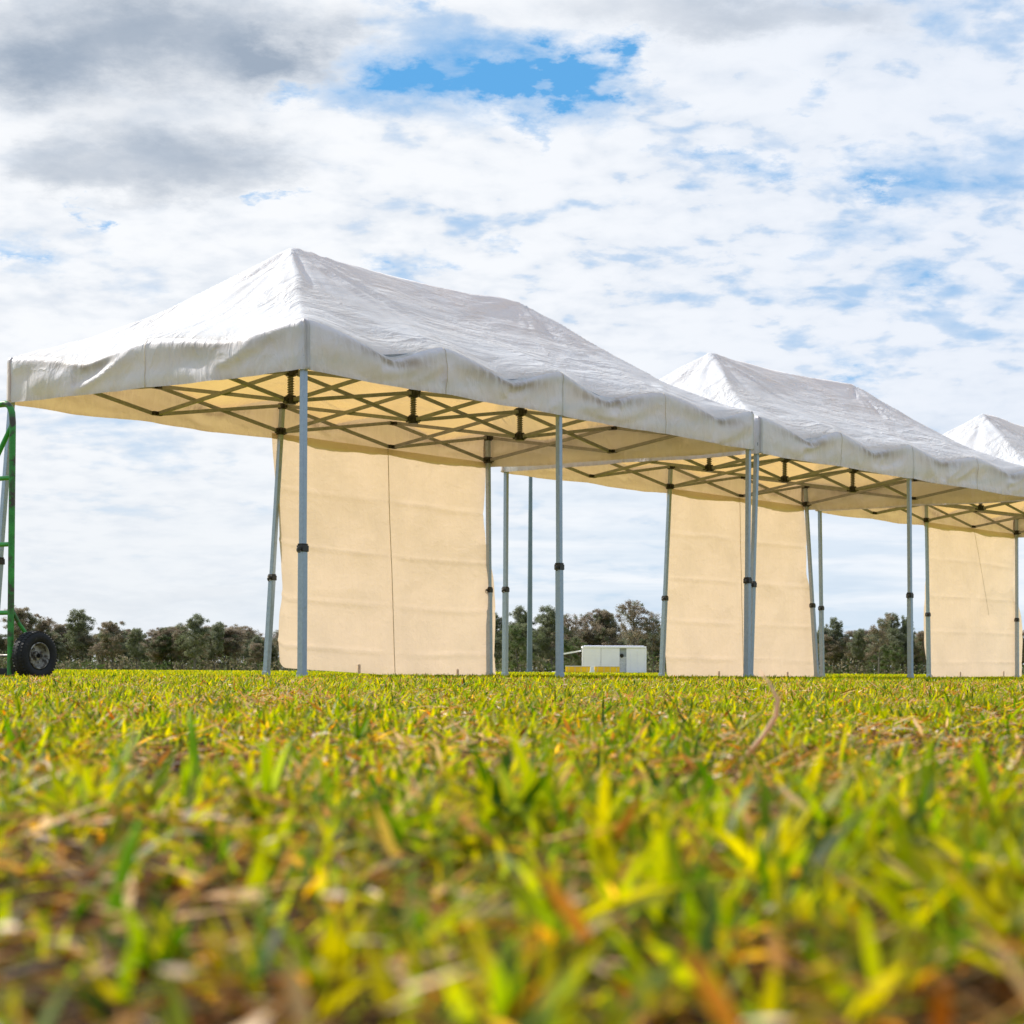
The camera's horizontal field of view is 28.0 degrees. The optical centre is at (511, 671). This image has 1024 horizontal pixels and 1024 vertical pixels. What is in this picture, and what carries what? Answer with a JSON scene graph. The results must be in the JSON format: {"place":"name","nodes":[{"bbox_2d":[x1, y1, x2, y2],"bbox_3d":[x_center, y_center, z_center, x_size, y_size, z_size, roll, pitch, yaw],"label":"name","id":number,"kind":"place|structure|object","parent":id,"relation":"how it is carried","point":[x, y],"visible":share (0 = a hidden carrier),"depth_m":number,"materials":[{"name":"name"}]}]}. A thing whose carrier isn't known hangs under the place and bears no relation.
{"place":"outdoors","nodes":[
{"label":"outdoors","id":0,"kind":"place"},
{"bbox_2d":[0,669,1023,1023],"bbox_3d":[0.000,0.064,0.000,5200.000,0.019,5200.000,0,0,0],"label":"ground","id":1,"kind":"structure","parent":0,"point":[760,987],"depth_m":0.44,"materials":[{"name":"green plant"}]},
{"bbox_2d":[0,633,6,660],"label":"gum tree","id":2,"kind":"object","parent":1,"relation":"on","point":[2,640],"visible":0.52,"depth_m":276.75,"materials":[{"name":"green plant"}]},
{"bbox_2d":[0,605,52,653],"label":"gum tree","id":3,"kind":"object","parent":1,"relation":"on","point":[24,617],"visible":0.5,"depth_m":275.97,"materials":[{"name":"green plant"}]},
{"bbox_2d":[0,401,57,676],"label":"hand truck","id":4,"kind":"object","parent":1,"relation":"on","point":[33,653],"visible":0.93,"depth_m":10.33,"materials":[{"name":"green paint"}]},
{"bbox_2d":[28,616,57,640],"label":"gum tree","id":5,"kind":"object","parent":1,"relation":"on","point":[45,627],"visible":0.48,"depth_m":277.59,"materials":[{"name":"green plant"}]},
{"bbox_2d":[47,632,67,660],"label":"gum tree","id":6,"kind":"object","parent":1,"relation":"on","point":[60,649],"visible":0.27,"depth_m":282.46,"materials":[{"name":"green plant"}]},
{"bbox_2d":[48,622,87,662],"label":"gum tree","id":7,"kind":"object","parent":1,"relation":"on","point":[58,628],"visible":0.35,"depth_m":298.87,"materials":[{"name":"green plant"}]},
{"bbox_2d":[59,629,77,660],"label":"thin tree","id":8,"kind":"object","parent":1,"relation":"on","point":[69,648],"visible":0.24,"depth_m":298.72,"materials":[{"name":"green plant"}]},
{"bbox_2d":[70,662,78,668],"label":"dense bush","id":9,"kind":"object","parent":1,"relation":"on","point":[75,665],"visible":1,"depth_m":234.95,"materials":[{"name":"green plant"}]},
{"bbox_2d":[68,637,84,660],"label":"gum tree","id":10,"kind":"object","parent":1,"relation":"on","point":[75,654],"visible":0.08,"depth_m":304.09,"materials":[{"name":"green plant"}]},
{"bbox_2d":[63,608,101,669],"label":"gum tree","id":11,"kind":"object","parent":1,"relation":"on","point":[77,626],"visible":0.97,"depth_m":273.46,"materials":[{"name":"green plant"}]},
{"bbox_2d":[77,635,101,667],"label":"thin tree","id":12,"kind":"object","parent":1,"relation":"on","point":[90,640],"visible":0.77,"depth_m":273.56,"materials":[{"name":"green plant"}]},
{"bbox_2d":[87,642,106,669],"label":"thin tree","id":13,"kind":"object","parent":1,"relation":"on","point":[98,646],"visible":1,"depth_m":268.49,"materials":[{"name":"brown plant"}]},
{"bbox_2d":[94,630,114,669],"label":"gum tree","id":14,"kind":"object","parent":1,"relation":"on","point":[103,648],"visible":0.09,"depth_m":281.66,"materials":[{"name":"green plant"}]},
{"bbox_2d":[93,621,127,669],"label":"gum tree","id":15,"kind":"object","parent":1,"relation":"on","point":[112,637],"visible":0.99,"depth_m":267.16,"materials":[{"name":"green plant"}]},
{"bbox_2d":[114,627,129,669],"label":"gum tree","id":16,"kind":"object","parent":1,"relation":"on","point":[124,633],"visible":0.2,"depth_m":303.79,"materials":[{"name":"green plant"}]},
{"bbox_2d":[102,816,142,955],"bbox_3d":[-0.086,0.049,0.452,0.008,0.034,0.008,0,0,0],"label":"grass blade","id":17,"kind":"object","parent":1,"relation":"on","point":[116,897],"depth_m":0.45,"materials":[{"name":"green plant"}]},
{"bbox_2d":[115,643,132,662],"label":"gum tree","id":18,"kind":"object","parent":1,"relation":"on","point":[126,654],"visible":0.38,"depth_m":301.32,"materials":[{"name":"green plant"}]},
{"bbox_2d":[121,630,149,664],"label":"gum tree","id":19,"kind":"object","parent":1,"relation":"on","point":[127,633],"visible":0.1,"depth_m":308.07,"materials":[{"name":"green plant"}]},
{"bbox_2d":[125,628,146,669],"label":"gum tree","id":20,"kind":"object","parent":1,"relation":"on","point":[133,640],"visible":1,"depth_m":264.19,"materials":[{"name":"green plant"}]},
{"bbox_2d":[129,643,148,661],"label":"gum tree","id":21,"kind":"object","parent":1,"relation":"on","point":[143,656],"visible":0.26,"depth_m":295.75,"materials":[{"name":"green plant"}]},
{"bbox_2d":[144,661,155,669],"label":"dense bush","id":22,"kind":"object","parent":1,"relation":"on","point":[148,664],"visible":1,"depth_m":234.87,"materials":[{"name":"green plant"}]},
{"bbox_2d":[146,640,157,669],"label":"gum tree","id":23,"kind":"object","parent":1,"relation":"on","point":[151,659],"visible":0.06,"depth_m":289.48,"materials":[{"name":"green plant"}]},
{"bbox_2d":[138,631,170,669],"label":"gum tree","id":24,"kind":"object","parent":1,"relation":"on","point":[151,634],"visible":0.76,"depth_m":270.90,"materials":[{"name":"green plant"}]},
{"bbox_2d":[147,627,174,669],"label":"gum tree","id":25,"kind":"object","parent":1,"relation":"on","point":[160,642],"visible":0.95,"depth_m":270.19,"materials":[{"name":"green plant"}]},
{"bbox_2d":[146,626,180,661],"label":"gum tree","id":26,"kind":"object","parent":1,"relation":"on","point":[152,630],"visible":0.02,"depth_m":289.79,"materials":[{"name":"green plant"}]},
{"bbox_2d":[154,634,201,668],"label":"dense bush","id":27,"kind":"object","parent":1,"relation":"on","point":[168,657],"visible":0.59,"depth_m":269.73,"materials":[{"name":"green plant"}]},
{"bbox_2d":[168,623,199,669],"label":"gum tree","id":28,"kind":"object","parent":1,"relation":"on","point":[177,632],"visible":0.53,"depth_m":268.50,"materials":[{"name":"green plant"}]},
{"bbox_2d":[188,709,202,797],"bbox_3d":[-0.139,0.042,0.904,0.009,0.050,0.012,0,0,0],"label":"grass blade","id":29,"kind":"object","parent":1,"relation":"on","point":[192,743],"depth_m":0.90,"materials":[{"name":"green plant"}]},
{"bbox_2d":[174,613,217,669],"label":"gum tree","id":30,"kind":"object","parent":1,"relation":"on","point":[195,628],"visible":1,"depth_m":261.92,"materials":[{"name":"green plant"}]},
{"bbox_2d":[197,644,208,669],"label":"gum tree","id":31,"kind":"object","parent":1,"relation":"on","point":[205,658],"visible":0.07,"depth_m":287.32,"materials":[{"name":"green plant"}]},
{"bbox_2d":[196,624,228,665],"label":"gum tree","id":32,"kind":"object","parent":1,"relation":"on","point":[204,649],"visible":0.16,"depth_m":277.84,"materials":[{"name":"green plant"}]},
{"bbox_2d":[202,621,224,669],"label":"gum tree","id":33,"kind":"object","parent":1,"relation":"on","point":[215,649],"visible":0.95,"depth_m":265.81,"materials":[{"name":"green plant"}]},
{"bbox_2d":[200,627,246,668],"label":"gum tree","id":34,"kind":"object","parent":1,"relation":"on","point":[231,641],"visible":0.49,"depth_m":275.12,"materials":[{"name":"green plant"}]},
{"bbox_2d":[205,628,248,669],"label":"gum tree","id":35,"kind":"object","parent":1,"relation":"on","point":[234,635],"visible":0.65,"depth_m":275.77,"materials":[{"name":"green plant"}]},
{"bbox_2d":[219,646,245,662],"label":"gum tree","id":36,"kind":"object","parent":1,"relation":"on","point":[238,661],"visible":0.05,"depth_m":287.25,"materials":[{"name":"green plant"}]},
{"bbox_2d":[225,624,262,658],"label":"gum tree","id":37,"kind":"object","parent":1,"relation":"on","point":[235,627],"visible":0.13,"depth_m":308.16,"materials":[{"name":"green plant"}]},
{"bbox_2d":[242,638,252,670],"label":"gum tree","id":38,"kind":"object","parent":1,"relation":"on","point":[246,654],"visible":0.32,"depth_m":302.62,"materials":[{"name":"green plant"}]},
{"bbox_2d":[237,626,258,658],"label":"thin tree","id":39,"kind":"object","parent":1,"relation":"on","point":[250,632],"visible":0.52,"depth_m":304.58,"materials":[{"name":"green plant"}]},
{"bbox_2d":[244,642,263,669],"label":"gum tree","id":40,"kind":"object","parent":1,"relation":"on","point":[255,649],"visible":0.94,"depth_m":267.96,"materials":[{"name":"green plant"}]},
{"bbox_2d":[247,635,262,663],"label":"gum tree","id":41,"kind":"object","parent":1,"relation":"on","point":[255,639],"visible":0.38,"depth_m":271.73,"materials":[{"name":"green plant"}]},
{"bbox_2d":[259,642,278,663],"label":"gum tree","id":42,"kind":"object","parent":1,"relation":"on","point":[272,654],"visible":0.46,"depth_m":270.20,"materials":[{"name":"green plant"}]},
{"bbox_2d":[262,633,278,670],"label":"thin tree","id":43,"kind":"object","parent":1,"relation":"on","point":[276,637],"visible":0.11,"depth_m":273.33,"materials":[{"name":"green plant"}]},
{"bbox_2d":[272,629,285,669],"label":"thin tree","id":44,"kind":"object","parent":1,"relation":"on","point":[276,644],"visible":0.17,"depth_m":268.64,"materials":[{"name":"green plant"}]},
{"bbox_2d":[0,247,753,676],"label":"pop up marquee","id":45,"kind":"object","parent":1,"relation":"on","point":[394,419],"visible":0.99,"depth_m":17.82,"materials":[{"name":"fabric"}]},
{"bbox_2d":[494,637,501,664],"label":"gum tree","id":46,"kind":"object","parent":1,"relation":"on","point":[498,643],"visible":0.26,"depth_m":269.96,"materials":[{"name":"green plant"}]},
{"bbox_2d":[494,611,510,671],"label":"gum tree","id":47,"kind":"object","parent":1,"relation":"on","point":[498,622],"visible":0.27,"depth_m":281.64,"materials":[{"name":"green plant"}]},
{"bbox_2d":[0,674,1023,1023],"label":"dry clippings","id":48,"kind":"object","parent":1,"relation":"on","point":[712,992],"visible":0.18,"depth_m":0.49,"materials":[{"name":"plant"}]},
{"bbox_2d":[0,648,1023,674],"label":"scrub","id":49,"kind":"object","parent":1,"relation":"on","point":[205,665],"visible":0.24,"depth_m":268.80,"materials":[{"name":"green plant"}]},
{"bbox_2d":[478,854,559,969],"bbox_3d":[0.001,0.055,0.456,0.025,0.028,0.005,0,0,35],"label":"grass blade","id":50,"kind":"object","parent":1,"relation":"on","point":[512,861],"depth_m":0.46,"materials":[{"name":"beige plant"}]},
{"bbox_2d":[501,622,540,671],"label":"gum tree","id":51,"kind":"object","parent":1,"relation":"on","point":[523,634],"visible":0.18,"depth_m":269.92,"materials":[{"name":"green plant"}]},
{"bbox_2d":[498,624,544,671],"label":"dense bush","id":52,"kind":"object","parent":1,"relation":"on","point":[517,638],"visible":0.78,"depth_m":249.63,"materials":[{"name":"green plant"}]},
{"bbox_2d":[509,605,540,652],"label":"gum tree","id":53,"kind":"object","parent":1,"relation":"on","point":[519,616],"visible":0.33,"depth_m":282.91,"materials":[{"name":"green plant"}]},
{"bbox_2d":[525,477,533,671],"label":"floodlight pole","id":54,"kind":"object","parent":1,"relation":"on","point":[529,631],"visible":0.53,"depth_m":109.89,"materials":[{"name":"metal"}]},
{"bbox_2d":[532,635,539,663],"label":"gum tree","id":55,"kind":"object","parent":1,"relation":"on","point":[535,644],"visible":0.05,"depth_m":279.74,"materials":[{"name":"green plant"}]},
{"bbox_2d":[534,642,547,670],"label":"gum tree","id":56,"kind":"object","parent":1,"relation":"on","point":[538,649],"visible":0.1,"depth_m":290.51,"materials":[{"name":"green plant"}]},
{"bbox_2d":[533,604,570,671],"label":"gum tree","id":57,"kind":"object","parent":1,"relation":"on","point":[547,620],"visible":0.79,"depth_m":268.36,"materials":[{"name":"green plant"}]},
{"bbox_2d":[544,632,567,670],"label":"thin tree","id":58,"kind":"object","parent":1,"relation":"on","point":[554,658],"visible":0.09,"depth_m":278.24,"materials":[{"name":"green plant"}]},
{"bbox_2d":[564,636,586,666],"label":"dense bush","id":59,"kind":"object","parent":1,"relation":"on","point":[574,657],"visible":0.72,"depth_m":249.61,"materials":[{"name":"green plant"}]},
{"bbox_2d":[564,613,589,657],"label":"thin tree","id":60,"kind":"object","parent":1,"relation":"on","point":[567,624],"visible":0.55,"depth_m":277.34,"materials":[{"name":"green plant"}]},
{"bbox_2d":[566,666,590,671],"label":"padded barrier","id":61,"kind":"object","parent":1,"relation":"on","point":[577,668],"visible":0.88,"depth_m":149.75,"materials":[{"name":"yellow plastic"}]},
{"bbox_2d":[565,629,596,662],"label":"gum tree","id":62,"kind":"object","parent":1,"relation":"on","point":[579,653],"visible":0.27,"depth_m":283.45,"materials":[{"name":"green plant"}]},
{"bbox_2d":[568,611,602,644],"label":"thin tree","id":63,"kind":"object","parent":1,"relation":"on","point":[587,617],"visible":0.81,"depth_m":283.89,"materials":[{"name":"green plant"}]},
{"bbox_2d":[585,608,624,645],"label":"gum tree","id":64,"kind":"object","parent":1,"relation":"on","point":[604,618],"visible":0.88,"depth_m":281.79,"materials":[{"name":"green plant"}]},
{"bbox_2d":[594,666,619,671],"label":"padded barrier","id":65,"kind":"object","parent":1,"relation":"on","point":[606,668],"visible":0.81,"depth_m":149.75,"materials":[{"name":"yellow plastic"}]},
{"bbox_2d":[581,645,646,672],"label":"storage container","id":66,"kind":"object","parent":1,"relation":"on","point":[631,659],"visible":0.88,"depth_m":168.00,"materials":[{"name":"metal"}]},
{"bbox_2d":[608,642,624,645],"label":"thin tree","id":67,"kind":"object","parent":1,"relation":"on","point":[617,644],"visible":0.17,"depth_m":280.00,"materials":[{"name":"green plant"}]},
{"bbox_2d":[612,638,625,645],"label":"gum tree","id":68,"kind":"object","parent":1,"relation":"on","point":[622,641],"visible":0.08,"depth_m":295.59,"materials":[{"name":"green plant"}]},
{"bbox_2d":[613,736,639,760],"bbox_3d":[0.066,0.051,1.265,0.030,0.023,0.005,0,0,-29],"label":"dry stalk","id":69,"kind":"object","parent":1,"relation":"on","point":[627,745],"visible":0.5,"depth_m":1.27,"materials":[{"name":"plant"}]},
{"bbox_2d":[617,625,637,645],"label":"thin tree","id":70,"kind":"object","parent":1,"relation":"on","point":[626,634],"visible":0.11,"depth_m":301.28,"materials":[{"name":"green plant"}]},
{"bbox_2d":[614,600,652,645],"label":"thin tree","id":71,"kind":"object","parent":1,"relation":"on","point":[631,613],"visible":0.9,"depth_m":271.02,"materials":[{"name":"green plant"}]},
{"bbox_2d":[626,633,648,651],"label":"thin tree","id":72,"kind":"object","parent":1,"relation":"on","point":[636,640],"visible":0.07,"depth_m":289.17,"materials":[{"name":"green plant"}]},
{"bbox_2d":[636,635,651,672],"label":"gum tree","id":73,"kind":"object","parent":1,"relation":"on","point":[642,640],"visible":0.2,"depth_m":277.32,"materials":[{"name":"green plant"}]},
{"bbox_2d":[638,610,660,672],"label":"thin tree","id":74,"kind":"object","parent":1,"relation":"on","point":[653,632],"visible":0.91,"depth_m":269.44,"materials":[{"name":"green plant"}]},
{"bbox_2d":[647,638,659,672],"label":"gum tree","id":75,"kind":"object","parent":1,"relation":"on","point":[657,653],"visible":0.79,"depth_m":270.63,"materials":[{"name":"green plant"}]},
{"bbox_2d":[738,670,779,764],"bbox_3d":[0.146,0.034,1.255,0.035,0.070,0.015,0,0,-41],"label":"dry stalk","id":76,"kind":"object","parent":1,"relation":"on","point":[761,738],"visible":0.78,"depth_m":1.26,"materials":[{"name":"plant"}]},
{"bbox_2d":[501,353,1023,677],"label":"pop up marquee","id":77,"kind":"object","parent":1,"relation":"on","point":[822,444],"visible":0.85,"depth_m":23.41,"materials":[{"name":"fabric"}]},
{"bbox_2d":[817,626,829,673],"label":"gum tree","id":78,"kind":"object","parent":1,"relation":"on","point":[824,643],"visible":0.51,"depth_m":270.04,"materials":[{"name":"green plant"}]},
{"bbox_2d":[817,634,850,673],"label":"gum tree","id":79,"kind":"object","parent":1,"relation":"on","point":[830,640],"visible":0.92,"depth_m":268.10,"materials":[{"name":"green plant"}]},
{"bbox_2d":[824,617,849,673],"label":"gum tree","id":80,"kind":"object","parent":1,"relation":"on","point":[836,626],"visible":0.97,"depth_m":269.07,"materials":[{"name":"green plant"}]},
{"bbox_2d":[841,638,871,673],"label":"dense bush","id":81,"kind":"object","parent":1,"relation":"on","point":[847,656],"visible":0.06,"depth_m":298.01,"materials":[{"name":"green plant"}]},
{"bbox_2d":[843,630,872,673],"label":"gum tree","id":82,"kind":"object","parent":1,"relation":"on","point":[849,633],"visible":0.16,"depth_m":284.93,"materials":[{"name":"green plant"}]},
{"bbox_2d":[846,628,869,673],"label":"gum tree","id":83,"kind":"object","parent":1,"relation":"on","point":[858,639],"visible":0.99,"depth_m":265.56,"materials":[{"name":"green plant"}]},
{"bbox_2d":[862,629,885,658],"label":"gum tree","id":84,"kind":"object","parent":1,"relation":"on","point":[865,631],"visible":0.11,"depth_m":279.80,"materials":[{"name":"green plant"}]},
{"bbox_2d":[864,631,890,671],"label":"dense bush","id":85,"kind":"object","parent":1,"relation":"on","point":[875,656],"visible":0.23,"depth_m":274.32,"materials":[{"name":"green plant"}]},
{"bbox_2d":[864,644,891,673],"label":"gum tree","id":86,"kind":"object","parent":1,"relation":"on","point":[869,658],"visible":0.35,"depth_m":278.00,"materials":[{"name":"green plant"}]},
{"bbox_2d":[863,613,898,673],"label":"thin tree","id":87,"kind":"object","parent":1,"relation":"on","point":[881,626],"visible":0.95,"depth_m":262.39,"materials":[{"name":"green plant"}]},
{"bbox_2d":[877,612,900,668],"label":"gum tree","id":88,"kind":"object","parent":1,"relation":"on","point":[893,625],"visible":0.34,"depth_m":270.78,"materials":[{"name":"green plant"}]},
{"bbox_2d":[879,642,906,673],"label":"dense bush","id":89,"kind":"object","parent":1,"relation":"on","point":[893,645],"visible":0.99,"depth_m":249.78,"materials":[{"name":"green plant"}]},
{"bbox_2d":[885,627,913,673],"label":"gum tree","id":90,"kind":"object","parent":1,"relation":"on","point":[896,634],"visible":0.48,"depth_m":268.02,"materials":[{"name":"green plant"}]},
{"bbox_2d":[894,615,916,673],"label":"gum tree","id":91,"kind":"object","parent":1,"relation":"on","point":[903,629],"visible":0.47,"depth_m":269.93,"materials":[{"name":"green plant"}]},
{"bbox_2d":[898,642,925,673],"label":"gum tree","id":92,"kind":"object","parent":1,"relation":"on","point":[916,661],"visible":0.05,"depth_m":272.93,"materials":[{"name":"green plant"}]},
{"bbox_2d":[815,414,1023,677],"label":"pop up marquee","id":93,"kind":"object","parent":1,"relation":"on","point":[972,622],"visible":0.76,"depth_m":29.01,"materials":[{"name":"fabric"}]},
{"bbox_2d":[913,630,925,673],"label":"gum tree","id":94,"kind":"object","parent":1,"relation":"on","point":[920,639],"visible":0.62,"depth_m":265.79,"materials":[{"name":"green plant"}]},
{"bbox_2d":[1022,630,1023,660],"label":"gum tree","id":95,"kind":"object","parent":1,"relation":"on","point":[1023,646],"visible":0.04,"depth_m":280.15,"materials":[{"name":"green plant"}]},
{"bbox_2d":[0,0,1023,670],"label":"sky","id":96,"kind":"structure","parent":0,"point":[833,190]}
]}

